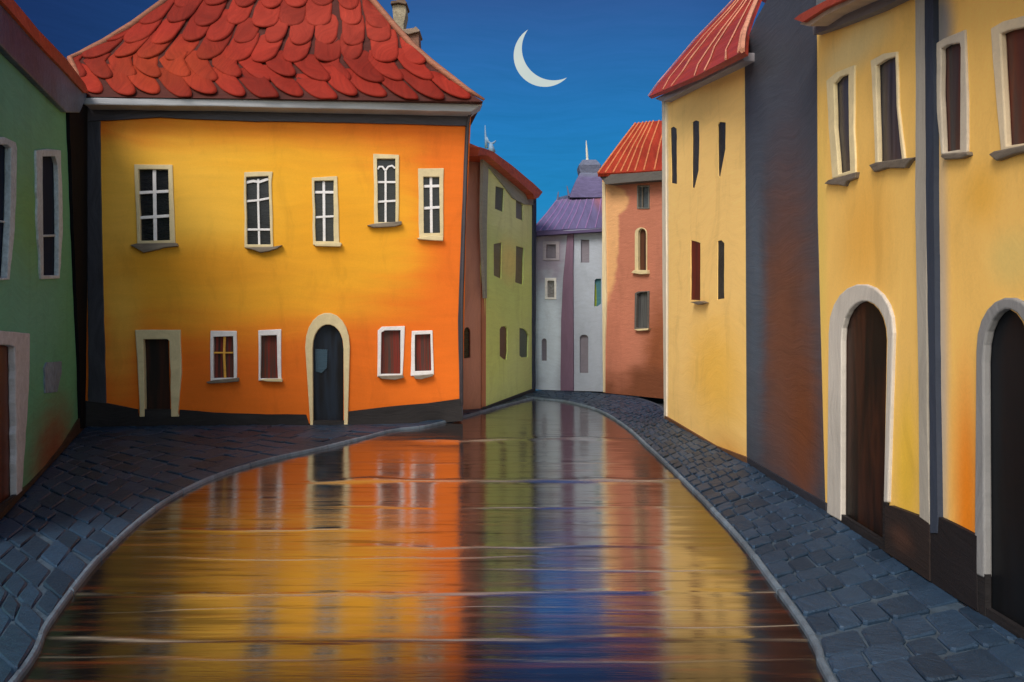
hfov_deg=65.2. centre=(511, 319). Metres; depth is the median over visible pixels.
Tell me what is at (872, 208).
town house
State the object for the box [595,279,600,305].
window
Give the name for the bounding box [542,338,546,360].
window
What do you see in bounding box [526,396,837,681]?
kerb
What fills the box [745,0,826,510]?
town house
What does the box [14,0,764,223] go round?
sky
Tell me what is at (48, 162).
window
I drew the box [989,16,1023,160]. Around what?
window
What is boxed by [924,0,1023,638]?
town house
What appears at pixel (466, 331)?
window
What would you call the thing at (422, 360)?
window
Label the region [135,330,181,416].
door
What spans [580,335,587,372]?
window
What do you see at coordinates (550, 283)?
window
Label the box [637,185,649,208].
window
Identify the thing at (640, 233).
window
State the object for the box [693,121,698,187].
window
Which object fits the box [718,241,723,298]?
window
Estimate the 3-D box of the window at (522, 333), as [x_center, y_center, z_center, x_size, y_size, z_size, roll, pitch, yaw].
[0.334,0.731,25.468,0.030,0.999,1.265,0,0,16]
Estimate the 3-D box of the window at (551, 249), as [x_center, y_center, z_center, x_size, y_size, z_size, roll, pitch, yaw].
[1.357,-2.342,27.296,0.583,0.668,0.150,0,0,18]
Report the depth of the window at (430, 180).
18.95 m
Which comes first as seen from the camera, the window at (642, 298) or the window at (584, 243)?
the window at (642, 298)
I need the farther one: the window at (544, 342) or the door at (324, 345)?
the window at (544, 342)
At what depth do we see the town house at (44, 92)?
12.06 m
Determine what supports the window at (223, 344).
in the town house at (277, 200)
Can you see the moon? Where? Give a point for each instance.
(526, 73)
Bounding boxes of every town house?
[0,0,88,519]
[67,0,484,427]
[463,127,542,409]
[535,141,602,391]
[597,120,663,398]
[648,0,766,462]
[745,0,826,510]
[794,0,930,580]
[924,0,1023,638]
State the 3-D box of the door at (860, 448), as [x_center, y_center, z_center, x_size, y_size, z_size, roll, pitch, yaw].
[3.909,1.005,8.941,0.120,2.800,1.845,0,0,2]
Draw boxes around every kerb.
[8,397,533,681]
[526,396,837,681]
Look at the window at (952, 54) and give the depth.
6.99 m
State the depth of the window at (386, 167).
18.81 m
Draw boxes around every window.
[0,137,17,279]
[34,149,62,278]
[131,164,178,252]
[207,331,238,383]
[244,171,281,252]
[258,330,282,381]
[312,176,341,246]
[367,154,401,227]
[377,326,404,379]
[411,330,433,378]
[417,168,443,240]
[464,327,468,357]
[494,243,500,277]
[495,186,502,211]
[500,326,505,358]
[515,246,522,283]
[516,201,521,219]
[519,328,526,356]
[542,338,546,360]
[543,241,559,260]
[545,278,556,298]
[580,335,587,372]
[581,240,588,262]
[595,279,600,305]
[631,228,649,273]
[634,291,650,330]
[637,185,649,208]
[671,127,676,183]
[691,240,699,299]
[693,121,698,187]
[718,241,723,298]
[719,122,725,175]
[825,65,859,185]
[869,51,914,171]
[936,30,972,159]
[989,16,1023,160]
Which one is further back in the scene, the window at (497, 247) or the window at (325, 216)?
the window at (497, 247)
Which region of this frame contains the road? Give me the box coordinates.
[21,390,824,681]
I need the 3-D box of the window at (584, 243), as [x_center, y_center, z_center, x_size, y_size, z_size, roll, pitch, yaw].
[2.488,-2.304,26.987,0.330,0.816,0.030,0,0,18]
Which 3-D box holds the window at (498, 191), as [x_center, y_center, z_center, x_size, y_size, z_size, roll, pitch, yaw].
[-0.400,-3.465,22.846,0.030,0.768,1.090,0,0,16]
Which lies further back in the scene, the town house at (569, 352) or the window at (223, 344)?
the town house at (569, 352)
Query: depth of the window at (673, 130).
18.46 m
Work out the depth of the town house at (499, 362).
22.65 m
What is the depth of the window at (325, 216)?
18.60 m
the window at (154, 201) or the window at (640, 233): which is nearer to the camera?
the window at (154, 201)
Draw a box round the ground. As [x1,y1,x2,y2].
[639,396,663,407]
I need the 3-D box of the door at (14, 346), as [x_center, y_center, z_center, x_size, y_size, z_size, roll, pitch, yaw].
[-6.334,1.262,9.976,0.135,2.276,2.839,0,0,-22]
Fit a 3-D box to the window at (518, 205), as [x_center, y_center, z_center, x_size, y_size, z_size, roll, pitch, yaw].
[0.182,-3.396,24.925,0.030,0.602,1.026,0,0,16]
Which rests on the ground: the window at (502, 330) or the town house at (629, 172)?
the town house at (629, 172)
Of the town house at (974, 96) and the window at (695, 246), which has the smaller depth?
the town house at (974, 96)
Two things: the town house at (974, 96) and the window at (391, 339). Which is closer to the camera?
the town house at (974, 96)
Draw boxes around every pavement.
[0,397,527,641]
[539,391,1023,681]
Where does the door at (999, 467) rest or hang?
in the town house at (974, 96)
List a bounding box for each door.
[0,330,29,512]
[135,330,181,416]
[305,313,349,424]
[827,284,895,549]
[975,298,1023,638]
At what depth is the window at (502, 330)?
23.33 m
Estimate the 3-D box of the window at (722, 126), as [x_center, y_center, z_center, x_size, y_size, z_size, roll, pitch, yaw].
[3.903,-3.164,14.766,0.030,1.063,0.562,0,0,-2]
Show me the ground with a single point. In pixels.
(659, 401)
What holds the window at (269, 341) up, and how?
in the town house at (277, 200)
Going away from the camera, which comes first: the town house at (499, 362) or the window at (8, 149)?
the window at (8, 149)
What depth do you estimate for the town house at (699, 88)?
15.78 m
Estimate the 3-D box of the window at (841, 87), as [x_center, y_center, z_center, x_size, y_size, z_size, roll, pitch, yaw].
[3.931,-2.256,9.428,0.160,1.422,0.994,0,0,2]
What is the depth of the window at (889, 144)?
8.28 m
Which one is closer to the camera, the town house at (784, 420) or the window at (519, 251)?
the town house at (784, 420)
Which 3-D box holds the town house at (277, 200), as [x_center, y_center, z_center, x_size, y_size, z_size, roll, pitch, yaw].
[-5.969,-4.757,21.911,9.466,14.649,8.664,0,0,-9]
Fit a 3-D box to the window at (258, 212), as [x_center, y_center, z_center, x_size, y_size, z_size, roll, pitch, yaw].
[-5.714,-2.473,18.380,0.859,1.878,0.238,0,0,-8]
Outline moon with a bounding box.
[514,31,565,86]

